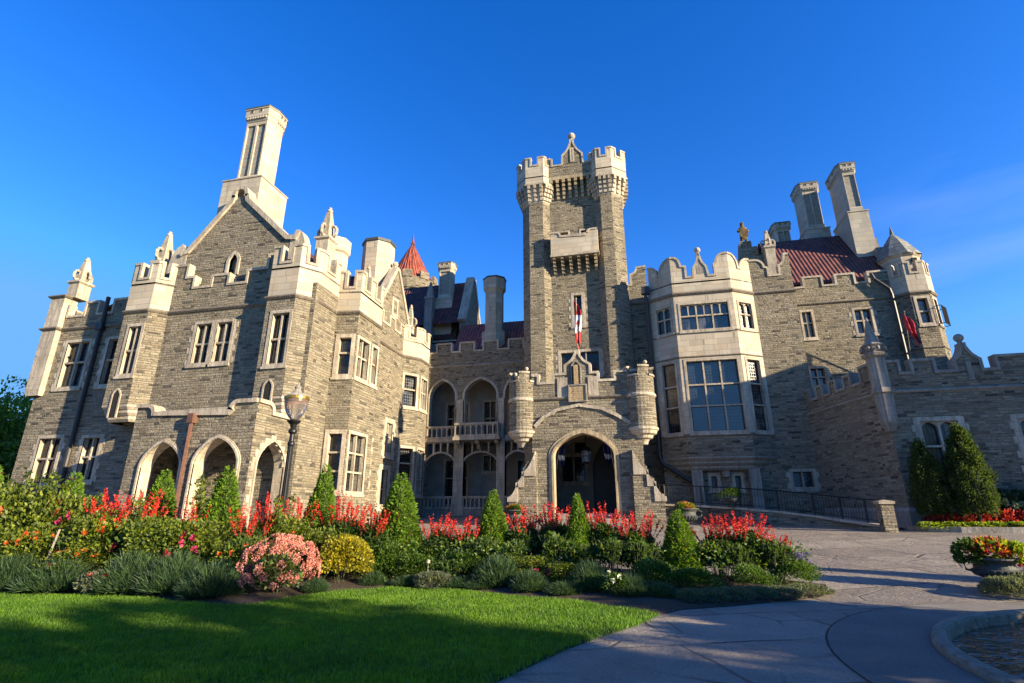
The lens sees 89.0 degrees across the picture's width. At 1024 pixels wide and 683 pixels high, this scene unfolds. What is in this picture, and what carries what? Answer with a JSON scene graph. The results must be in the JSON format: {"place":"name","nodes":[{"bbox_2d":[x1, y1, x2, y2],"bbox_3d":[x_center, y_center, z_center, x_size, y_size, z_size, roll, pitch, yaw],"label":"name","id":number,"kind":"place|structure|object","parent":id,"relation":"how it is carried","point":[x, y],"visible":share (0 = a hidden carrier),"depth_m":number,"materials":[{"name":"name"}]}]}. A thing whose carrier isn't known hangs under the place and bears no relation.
{"place":"outdoors","nodes":[
{"label":"outdoors","id":0,"kind":"place"},
{"bbox_2d":[0,585,659,682],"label":"grass","id":1,"kind":"structure","parent":0,"point":[101,633],"depth_m":6.74,"materials":[{"name":"green plant"}]},
{"bbox_2d":[0,0,1023,412],"label":"sky","id":2,"kind":"structure","parent":0,"point":[123,124],"materials":[{"name":"blue"}]},
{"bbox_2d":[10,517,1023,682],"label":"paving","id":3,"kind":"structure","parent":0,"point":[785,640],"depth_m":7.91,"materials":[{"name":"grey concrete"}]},
{"bbox_2d":[0,565,825,613],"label":"flower bed soil","id":4,"kind":"structure","parent":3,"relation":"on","point":[650,603],"depth_m":9.89,"materials":[{"name":"brown soil"}]},
{"bbox_2d":[0,480,37,553],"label":"rose bush","id":5,"kind":"object","parent":4,"relation":"on","point":[8,496],"visible":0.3,"depth_m":12.01,"materials":[{"name":"green plant"}]},
{"bbox_2d":[0,549,43,593],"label":"lavender","id":6,"kind":"object","parent":4,"relation":"on","point":[10,567],"visible":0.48,"depth_m":10.57,"materials":[{"name":"green plant"}]},
{"bbox_2d":[0,522,68,564],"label":"rose bush","id":7,"kind":"object","parent":4,"relation":"on","point":[34,539],"visible":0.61,"depth_m":11.20,"materials":[{"name":"green plant"}]},
{"bbox_2d":[4,553,99,595],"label":"lavender","id":8,"kind":"object","parent":4,"relation":"on","point":[54,579],"visible":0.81,"depth_m":10.25,"materials":[{"name":"green plant"}]},
{"bbox_2d":[0,490,117,557],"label":"rose bush","id":9,"kind":"object","parent":4,"relation":"on","point":[68,507],"visible":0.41,"depth_m":11.92,"materials":[{"name":"green plant"}]},
{"bbox_2d":[31,541,115,573],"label":"rose bush","id":10,"kind":"object","parent":4,"relation":"on","point":[91,556],"visible":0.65,"depth_m":10.94,"materials":[{"name":"green plant"}]},
{"bbox_2d":[61,507,151,567],"bbox_3d":[-9.216,4.656,12.011,1.974,1.636,1.991,-11,-21,30],"label":"rose bush","id":11,"kind":"object","parent":4,"relation":"on","point":[101,525],"visible":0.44,"depth_m":11.45,"materials":[{"name":"green plant"}]},
{"bbox_2d":[84,544,166,595],"bbox_3d":[-7.620,4.615,10.470,1.682,1.054,1.705,1,-18,-3],"label":"lavender","id":12,"kind":"object","parent":4,"relation":"on","point":[121,575],"visible":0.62,"depth_m":10.09,"materials":[{"name":"green plant"}]},
{"bbox_2d":[106,488,169,563],"bbox_3d":[-8.737,4.442,12.046,1.147,2.058,1.219,-1,-18,2],"label":"salvia","id":13,"kind":"object","parent":4,"relation":"on","point":[152,509],"visible":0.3,"depth_m":12.11,"materials":[{"name":"red plant"}]},
{"bbox_2d":[102,513,193,568],"bbox_3d":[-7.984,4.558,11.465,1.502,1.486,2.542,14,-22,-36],"label":"rose bush","id":14,"kind":"object","parent":4,"relation":"on","point":[134,524],"visible":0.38,"depth_m":11.11,"materials":[{"name":"green plant"}]},
{"bbox_2d":[142,469,177,517],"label":"cone shrub","id":15,"kind":"object","parent":4,"relation":"on","point":[162,483],"visible":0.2,"depth_m":12.98,"materials":[{"name":"green plant"}]},
{"bbox_2d":[127,543,209,596],"bbox_3d":[-6.681,4.581,10.379,1.610,1.067,1.589,-9,-20,25],"label":"lavender","id":16,"kind":"object","parent":4,"relation":"on","point":[163,577],"visible":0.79,"depth_m":10.04,"materials":[{"name":"green plant"}]},
{"bbox_2d":[137,518,252,574],"bbox_3d":[-6.842,4.578,11.406,2.542,1.411,1.502,1,-18,-3],"label":"rose bush","id":17,"kind":"object","parent":4,"relation":"on","point":[189,534],"visible":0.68,"depth_m":11.15,"materials":[{"name":"green plant"}]},
{"bbox_2d":[188,474,220,521],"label":"tall stem plant","id":18,"kind":"object","parent":4,"relation":"on","point":[200,509],"visible":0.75,"depth_m":12.18,"materials":[{"name":"green plant"}]},
{"bbox_2d":[171,557,253,600],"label":"lavender","id":19,"kind":"object","parent":4,"relation":"on","point":[216,580],"visible":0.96,"depth_m":9.65,"materials":[{"name":"green plant"}]},
{"bbox_2d":[193,465,245,564],"bbox_3d":[-6.872,4.302,12.328,1.545,2.699,1.556,15,-23,-38],"label":"cone shrub","id":20,"kind":"object","parent":4,"relation":"on","point":[224,498],"visible":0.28,"depth_m":12.34,"materials":[{"name":"green plant"}]},
{"bbox_2d":[207,535,291,575],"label":"rose bush","id":21,"kind":"object","parent":4,"relation":"on","point":[218,555],"visible":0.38,"depth_m":10.69,"materials":[{"name":"green plant"}]},
{"bbox_2d":[227,505,275,571],"bbox_3d":[-5.786,4.491,11.555,1.011,1.662,0.951,2,-18,-5],"label":"salvia","id":22,"kind":"object","parent":4,"relation":"on","point":[251,531],"visible":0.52,"depth_m":11.55,"materials":[{"name":"red plant"}]},
{"bbox_2d":[236,533,321,592],"bbox_3d":[-4.566,4.350,10.239,1.542,1.123,1.563,-8,-19,22],"label":"sedum","id":23,"kind":"object","parent":4,"relation":"on","point":[288,566],"visible":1,"depth_m":9.97,"materials":[{"name":"pink plant"}]},
{"bbox_2d":[248,512,314,574],"bbox_3d":[-5.562,4.674,11.880,1.766,1.520,1.751,-4,-18,12],"label":"rose bush","id":24,"kind":"object","parent":4,"relation":"on","point":[294,528],"visible":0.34,"depth_m":11.87,"materials":[{"name":"green plant"}]},
{"bbox_2d":[279,384,309,512],"bbox_3d":[-6.434,3.718,14.920,0.720,5.100,0.720,-4,-18,12],"label":"lamp post","id":25,"kind":"object","parent":4,"relation":"on","point":[296,402],"visible":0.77,"depth_m":15.22,"materials":[{"name":"black metal"}]},
{"bbox_2d":[302,463,337,573],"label":"cone shrub","id":26,"kind":"object","parent":4,"relation":"on","point":[323,491],"visible":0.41,"depth_m":13.29,"materials":[{"name":"green plant"}]},
{"bbox_2d":[289,526,352,576],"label":"rose bush","id":27,"kind":"object","parent":4,"relation":"on","point":[314,534],"visible":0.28,"depth_m":11.93,"materials":[{"name":"green plant"}]},
{"bbox_2d":[309,491,370,574],"bbox_3d":[-4.050,4.622,12.496,1.354,1.981,1.215,17,-24,-42],"label":"salvia","id":28,"kind":"object","parent":4,"relation":"on","point":[346,526],"visible":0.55,"depth_m":12.36,"materials":[{"name":"red plant"}]},
{"bbox_2d":[312,533,375,582],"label":"golden shrub","id":29,"kind":"object","parent":4,"relation":"on","point":[342,543],"visible":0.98,"depth_m":11.22,"materials":[{"name":"yellow plant"}]},
{"bbox_2d":[347,503,398,574],"bbox_3d":[-3.256,4.735,12.411,1.195,1.700,1.271,15,-23,-39],"label":"salvia","id":30,"kind":"object","parent":4,"relation":"on","point":[375,534],"visible":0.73,"depth_m":12.24,"materials":[{"name":"red plant"}]},
{"bbox_2d":[349,539,405,580],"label":"shrub","id":31,"kind":"object","parent":4,"relation":"on","point":[388,547],"visible":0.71,"depth_m":11.81,"materials":[{"name":"green plant"}]},
{"bbox_2d":[364,472,430,575],"bbox_3d":[-2.845,4.540,12.947,1.788,2.530,1.775,-15,-23,38],"label":"cone shrub","id":32,"kind":"object","parent":4,"relation":"on","point":[401,501],"visible":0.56,"depth_m":12.67,"materials":[{"name":"green plant"}]},
{"bbox_2d":[390,552,439,576],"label":"shrub","id":33,"kind":"object","parent":4,"relation":"on","point":[416,559],"visible":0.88,"depth_m":11.70,"materials":[{"name":"green plant"}]},
{"bbox_2d":[420,514,456,570],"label":"salvia","id":34,"kind":"object","parent":4,"relation":"on","point":[437,533],"visible":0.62,"depth_m":12.62,"materials":[{"name":"red plant"}]},
{"bbox_2d":[431,548,485,580],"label":"shrub","id":35,"kind":"object","parent":4,"relation":"on","point":[453,559],"visible":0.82,"depth_m":11.78,"materials":[{"name":"green plant"}]},
{"bbox_2d":[442,515,481,571],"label":"salvia","id":36,"kind":"object","parent":4,"relation":"on","point":[468,534],"visible":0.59,"depth_m":12.55,"materials":[{"name":"red plant"}]},
{"bbox_2d":[435,534,497,569],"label":"leafy plant","id":37,"kind":"object","parent":4,"relation":"on","point":[484,539],"visible":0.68,"depth_m":12.15,"materials":[{"name":"green plant"}]},
{"bbox_2d":[467,489,509,571],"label":"cone shrub","id":38,"kind":"object","parent":4,"relation":"on","point":[493,522],"visible":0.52,"depth_m":12.83,"materials":[{"name":"green plant"}]},
{"bbox_2d":[469,552,523,588],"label":"lavender","id":39,"kind":"object","parent":4,"relation":"on","point":[496,571],"visible":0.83,"depth_m":10.94,"materials":[{"name":"green plant"}]},
{"bbox_2d":[473,539,529,566],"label":"leafy plant","id":40,"kind":"object","parent":4,"relation":"on","point":[515,549],"visible":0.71,"depth_m":11.79,"materials":[{"name":"green plant"}]},
{"bbox_2d":[505,505,552,569],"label":"salvia","id":41,"kind":"object","parent":4,"relation":"on","point":[525,533],"visible":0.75,"depth_m":12.65,"materials":[{"name":"red plant"}]},
{"bbox_2d":[508,567,550,592],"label":"lavender","id":42,"kind":"object","parent":4,"relation":"on","point":[529,580],"visible":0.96,"depth_m":10.35,"materials":[{"name":"green plant"}]},
{"bbox_2d":[507,554,565,580],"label":"rose bush","id":43,"kind":"object","parent":4,"relation":"on","point":[532,561],"visible":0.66,"depth_m":11.27,"materials":[{"name":"green plant"}]},
{"bbox_2d":[533,502,571,561],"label":"salvia","id":44,"kind":"object","parent":4,"relation":"on","point":[557,527],"visible":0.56,"depth_m":12.72,"materials":[{"name":"red plant"}]},
{"bbox_2d":[537,560,581,582],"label":"rose bush","id":45,"kind":"object","parent":4,"relation":"on","point":[566,569],"visible":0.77,"depth_m":10.83,"materials":[{"name":"green plant"}]},
{"bbox_2d":[539,531,590,575],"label":"leafy plant","id":46,"kind":"object","parent":4,"relation":"on","point":[551,541],"visible":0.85,"depth_m":11.68,"materials":[{"name":"green plant"}]},
{"bbox_2d":[562,493,596,575],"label":"cone shrub","id":47,"kind":"object","parent":4,"relation":"on","point":[579,528],"visible":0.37,"depth_m":12.12,"materials":[{"name":"green plant"}]},
{"bbox_2d":[563,555,611,592],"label":"lavender","id":48,"kind":"object","parent":4,"relation":"on","point":[589,577],"visible":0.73,"depth_m":10.18,"materials":[{"name":"green plant"}]},
{"bbox_2d":[578,499,623,570],"bbox_3d":[2.153,4.622,12.326,1.191,1.732,1.328,12,-22,-33],"label":"salvia","id":49,"kind":"object","parent":4,"relation":"on","point":[601,529],"visible":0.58,"depth_m":12.12,"materials":[{"name":"red plant"}]},
{"bbox_2d":[590,535,632,571],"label":"leafy plant","id":50,"kind":"object","parent":4,"relation":"on","point":[610,549],"visible":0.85,"depth_m":11.30,"materials":[{"name":"green plant"}]},
{"bbox_2d":[605,570,654,596],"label":"lavender","id":51,"kind":"object","parent":4,"relation":"on","point":[637,586],"visible":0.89,"depth_m":9.61,"materials":[{"name":"green plant"}]},
{"bbox_2d":[609,510,664,574],"bbox_3d":[2.840,4.606,11.848,1.220,1.492,1.297,-16,-24,41],"label":"salvia","id":52,"kind":"object","parent":4,"relation":"on","point":[631,534],"visible":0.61,"depth_m":11.79,"materials":[{"name":"red plant"}]},
{"bbox_2d":[622,540,670,578],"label":"leafy plant","id":53,"kind":"object","parent":4,"relation":"on","point":[639,551],"visible":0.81,"depth_m":11.24,"materials":[{"name":"green plant"}]},
{"bbox_2d":[627,557,696,587],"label":"shrub","id":54,"kind":"object","parent":4,"relation":"on","point":[652,565],"visible":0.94,"depth_m":10.47,"materials":[{"name":"green plant"}]},
{"bbox_2d":[651,509,709,581],"bbox_3d":[3.736,4.547,11.580,1.314,1.582,1.323,-8,-19,23],"label":"cone shrub","id":55,"kind":"object","parent":4,"relation":"on","point":[679,540],"visible":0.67,"depth_m":11.34,"materials":[{"name":"green plant"}]},
{"bbox_2d":[673,567,729,587],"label":"shrub","id":56,"kind":"object","parent":4,"relation":"on","point":[684,574],"visible":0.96,"depth_m":10.11,"materials":[{"name":"green plant"}]},
{"bbox_2d":[687,538,737,579],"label":"leafy plant","id":57,"kind":"object","parent":4,"relation":"on","point":[714,548],"visible":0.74,"depth_m":11.09,"materials":[{"name":"green plant"}]},
{"bbox_2d":[691,513,739,577],"bbox_3d":[4.592,4.564,11.609,1.198,1.413,1.075,7,-19,-20],"label":"salvia","id":58,"kind":"object","parent":4,"relation":"on","point":[720,537],"visible":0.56,"depth_m":11.45,"materials":[{"name":"red plant"}]},
{"bbox_2d":[713,510,772,577],"bbox_3d":[5.174,4.537,11.612,1.244,1.466,1.323,-7,-19,21],"label":"salvia","id":59,"kind":"object","parent":4,"relation":"on","point":[744,537],"visible":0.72,"depth_m":11.33,"materials":[{"name":"red plant"}]},
{"bbox_2d":[721,542,768,581],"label":"leafy plant","id":60,"kind":"object","parent":4,"relation":"on","point":[739,557],"visible":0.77,"depth_m":10.96,"materials":[{"name":"green plant"}]},
{"bbox_2d":[730,562,783,588],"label":"shrub","id":61,"kind":"object","parent":4,"relation":"on","point":[750,569],"visible":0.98,"depth_m":10.45,"materials":[{"name":"green plant"}]},
{"bbox_2d":[755,538,812,581],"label":"leafy plant","id":62,"kind":"object","parent":4,"relation":"on","point":[777,548],"visible":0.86,"depth_m":10.91,"materials":[{"name":"green plant"}]},
{"bbox_2d":[761,560,823,584],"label":"shrub","id":63,"kind":"object","parent":4,"relation":"on","point":[791,566],"visible":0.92,"depth_m":10.55,"materials":[{"name":"green plant"}]},
{"bbox_2d":[665,504,880,530],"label":"retaining wall","id":64,"kind":"structure","parent":3,"relation":"on","point":[775,517],"depth_m":25.01,"materials":[{"name":"stone"}]},
{"bbox_2d":[656,484,878,522],"bbox_3d":[11.776,7.791,25.246,10.364,1.900,1.861,-14,-23,37],"label":"railing","id":65,"kind":"object","parent":64,"relation":"on","point":[831,496],"visible":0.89,"depth_m":25.08,"materials":[{"name":"black metal"}]},
{"bbox_2d":[873,500,898,531],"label":"gate pillar","id":66,"kind":"structure","parent":3,"relation":"on","point":[886,515],"depth_m":20.86,"materials":[{"name":"stone"}]},
{"bbox_2d":[827,602,1023,682],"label":"walkway","id":67,"kind":"structure","parent":3,"relation":"on","point":[890,645],"depth_m":6.52,"materials":[{"name":"grey concrete"}]},
{"bbox_2d":[898,525,1023,533],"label":"kerb","id":68,"kind":"structure","parent":3,"relation":"on","point":[1016,530],"depth_m":20.12,"materials":[{"name":"stone"}]},
{"bbox_2d":[930,609,1023,682],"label":"pond basin","id":69,"kind":"object","parent":3,"relation":"on","point":[944,633],"visible":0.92,"depth_m":6.79,"materials":[{"name":"stone"}]},
{"bbox_2d":[952,623,1023,679],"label":"water","id":70,"kind":"structure","parent":69,"relation":"in","point":[1000,647],"depth_m":6.73,"materials":[{"name":"liquid"}]},
{"bbox_2d":[949,535,1023,592],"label":"potted plant","id":71,"kind":"object","parent":3,"relation":"on","point":[981,547],"depth_m":10.36,"materials":[{"name":"green plant"}]},
{"bbox_2d":[976,575,1023,599],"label":"cushion plant","id":72,"kind":"object","parent":3,"relation":"on","point":[988,581],"visible":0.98,"depth_m":9.74,"materials":[{"name":"green plant"}]},
{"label":"side bed soil","id":73,"kind":"structure","parent":0,"visible":0},
{"bbox_2d":[905,437,955,521],"bbox_3d":[17.391,5.920,21.798,1.608,3.871,1.566,3,-18,-8],"label":"clipped tree","id":74,"kind":"object","parent":73,"relation":"on","point":[926,484],"visible":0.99,"depth_m":21.58,"materials":[{"name":"green plant"}]},
{"bbox_2d":[941,421,1002,525],"bbox_3d":[18.621,5.462,21.225,1.905,4.450,1.855,-6,-19,18],"label":"clipped tree","id":75,"kind":"object","parent":73,"relation":"on","point":[966,468],"visible":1,"depth_m":20.92,"materials":[{"name":"green plant"}]},
{"bbox_3d":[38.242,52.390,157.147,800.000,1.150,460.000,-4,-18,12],"label":"ground","id":76,"kind":"structure","parent":0,"visible":0},
{"bbox_2d":[0,375,33,482],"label":"tree","id":77,"kind":"object","parent":76,"relation":"on","point":[12,425],"visible":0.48,"depth_m":42.50,"materials":[{"name":"green plant"}]},
{"bbox_2d":[9,104,1023,528],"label":"castle","id":78,"kind":"structure","parent":76,"relation":"on","point":[779,358],"depth_m":29.68,"materials":[{"name":"stone"}]},
{"bbox_2d":[23,435,64,487],"bbox_3d":[-24.654,6.373,27.621,2.130,2.740,0.395,-4,-18,12],"label":"window","id":79,"kind":"structure","parent":78,"relation":"in","point":[46,457],"depth_m":27.74,"materials":[{"name":"stone"}]},
{"bbox_2d":[51,338,94,391],"bbox_3d":[-24.483,1.341,29.206,2.280,2.990,0.395,-4,-18,12],"label":"window","id":80,"kind":"structure","parent":78,"relation":"in","point":[74,361],"depth_m":29.25,"materials":[{"name":"stone"}]},
{"bbox_2d":[69,434,105,484],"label":"window","id":81,"kind":"structure","parent":78,"relation":"in","point":[87,456],"depth_m":27.07,"materials":[{"name":"stone"}]},
{"bbox_2d":[93,336,118,388],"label":"window","id":82,"kind":"structure","parent":78,"relation":"in","point":[105,363],"depth_m":28.71,"materials":[{"name":"stone"}]},
{"bbox_2d":[113,323,145,378],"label":"window","id":83,"kind":"structure","parent":78,"relation":"in","point":[127,362],"depth_m":26.68,"materials":[{"name":"stone"}]},
{"bbox_2d":[184,320,218,368],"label":"window","id":84,"kind":"structure","parent":78,"relation":"in","point":[198,353],"depth_m":26.56,"materials":[{"name":"stone"}]},
{"bbox_2d":[207,318,238,366],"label":"window","id":85,"kind":"structure","parent":78,"relation":"in","point":[221,356],"depth_m":26.28,"materials":[{"name":"stone"}]},
{"bbox_2d":[260,309,292,369],"bbox_3d":[-11.095,-0.091,24.856,1.350,2.940,0.395,-4,-18,12],"label":"window","id":86,"kind":"structure","parent":78,"relation":"in","point":[280,321],"depth_m":24.87,"materials":[{"name":"stone"}]},
{"bbox_2d":[321,429,346,495],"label":"window","id":87,"kind":"structure","parent":78,"relation":"in","point":[335,439],"depth_m":25.32,"materials":[{"name":"stone"}]},
{"bbox_2d":[330,334,355,379],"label":"window","id":88,"kind":"structure","parent":78,"relation":"in","point":[342,369],"depth_m":26.82,"materials":[{"name":"stone"}]},
{"bbox_2d":[342,430,367,496],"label":"window","id":89,"kind":"structure","parent":78,"relation":"in","point":[354,475],"depth_m":26.30,"materials":[{"name":"stone"}]},
{"bbox_2d":[353,334,370,385],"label":"window","id":90,"kind":"structure","parent":78,"relation":"in","point":[361,372],"depth_m":27.66,"materials":[{"name":"stone"}]},
{"bbox_2d":[375,464,390,510],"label":"window","id":91,"kind":"structure","parent":78,"relation":"in","point":[384,474],"depth_m":31.41,"materials":[{"name":"stone"}]},
{"bbox_2d":[381,417,395,459],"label":"window","id":92,"kind":"structure","parent":78,"relation":"in","point":[388,445],"depth_m":32.48,"materials":[{"name":"stone"}]},
{"bbox_2d":[396,445,414,492],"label":"window","id":93,"kind":"structure","parent":78,"relation":"in","point":[406,454],"depth_m":33.68,"materials":[{"name":"glass"}]},
{"bbox_2d":[400,372,418,410],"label":"window","id":94,"kind":"structure","parent":78,"relation":"in","point":[410,381],"depth_m":35.10,"materials":[{"name":"stone"}]},
{"bbox_2d":[441,458,468,506],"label":"window","id":95,"kind":"structure","parent":78,"relation":"in","point":[448,463],"depth_m":39.30,"materials":[{"name":"glass"}]},
{"bbox_2d":[559,454,588,485],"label":"window","id":96,"kind":"structure","parent":78,"relation":"in","point":[574,472],"depth_m":32.32,"materials":[{"name":"glass"}]},
{"bbox_2d":[556,348,604,376],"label":"window","id":97,"kind":"structure","parent":78,"relation":"in","point":[595,356],"depth_m":34.98,"materials":[{"name":"stone"}]},
{"bbox_2d":[593,444,616,512],"bbox_3d":[5.767,8.300,31.862,1.650,4.400,0.150,-4,-18,12],"label":"door","id":98,"kind":"structure","parent":78,"relation":"in","point":[604,483],"depth_m":31.79,"materials":[{"name":"brown wood"}]},
{"bbox_2d":[654,305,673,338],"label":"window","id":99,"kind":"structure","parent":78,"relation":"in","point":[663,315],"depth_m":33.29,"materials":[{"name":"stone"}]},
{"bbox_2d":[659,360,684,437],"bbox_3d":[9.742,3.500,31.691,0.355,4.610,1.298,16,-24,-41],"label":"window","id":100,"kind":"structure","parent":78,"relation":"in","point":[672,412],"depth_m":31.74,"materials":[{"name":"stone"}]},
{"bbox_2d":[677,299,734,333],"bbox_3d":[11.958,-1.508,32.308,3.180,2.020,0.335,-4,-18,12],"label":"window","id":101,"kind":"structure","parent":78,"relation":"in","point":[703,316],"depth_m":32.35,"materials":[{"name":"glass"}]},
{"bbox_2d":[683,356,750,434],"bbox_3d":[12.009,3.207,30.783,3.280,4.610,0.355,-4,-18,12],"label":"window","id":102,"kind":"structure","parent":78,"relation":"in","point":[714,386],"depth_m":30.82,"materials":[{"name":"glass"}]},
{"bbox_2d":[744,356,773,434],"bbox_3d":[14.424,3.176,30.689,1.314,4.610,0.355,6,-19,-19],"label":"window","id":103,"kind":"structure","parent":78,"relation":"in","point":[761,417],"depth_m":30.74,"materials":[{"name":"stone"}]},
{"bbox_2d":[786,468,821,491],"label":"window","id":104,"kind":"structure","parent":78,"relation":"in","point":[800,480],"depth_m":29.22,"materials":[{"name":"stone"}]},
{"bbox_2d":[849,306,880,336],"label":"window","id":105,"kind":"structure","parent":78,"relation":"in","point":[858,314],"depth_m":33.61,"materials":[{"name":"stone"}]},
{"bbox_2d":[913,295,938,326],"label":"window","id":106,"kind":"structure","parent":78,"relation":"in","point":[923,305],"depth_m":32.40,"materials":[{"name":"stone"}]},
{"bbox_2d":[911,416,972,506],"bbox_3d":[19.205,5.273,22.998,2.230,3.890,0.395,-4,-18,12],"label":"window","id":107,"kind":"structure","parent":78,"relation":"in","point":[932,430],"depth_m":23.42,"materials":[{"name":"stone"}]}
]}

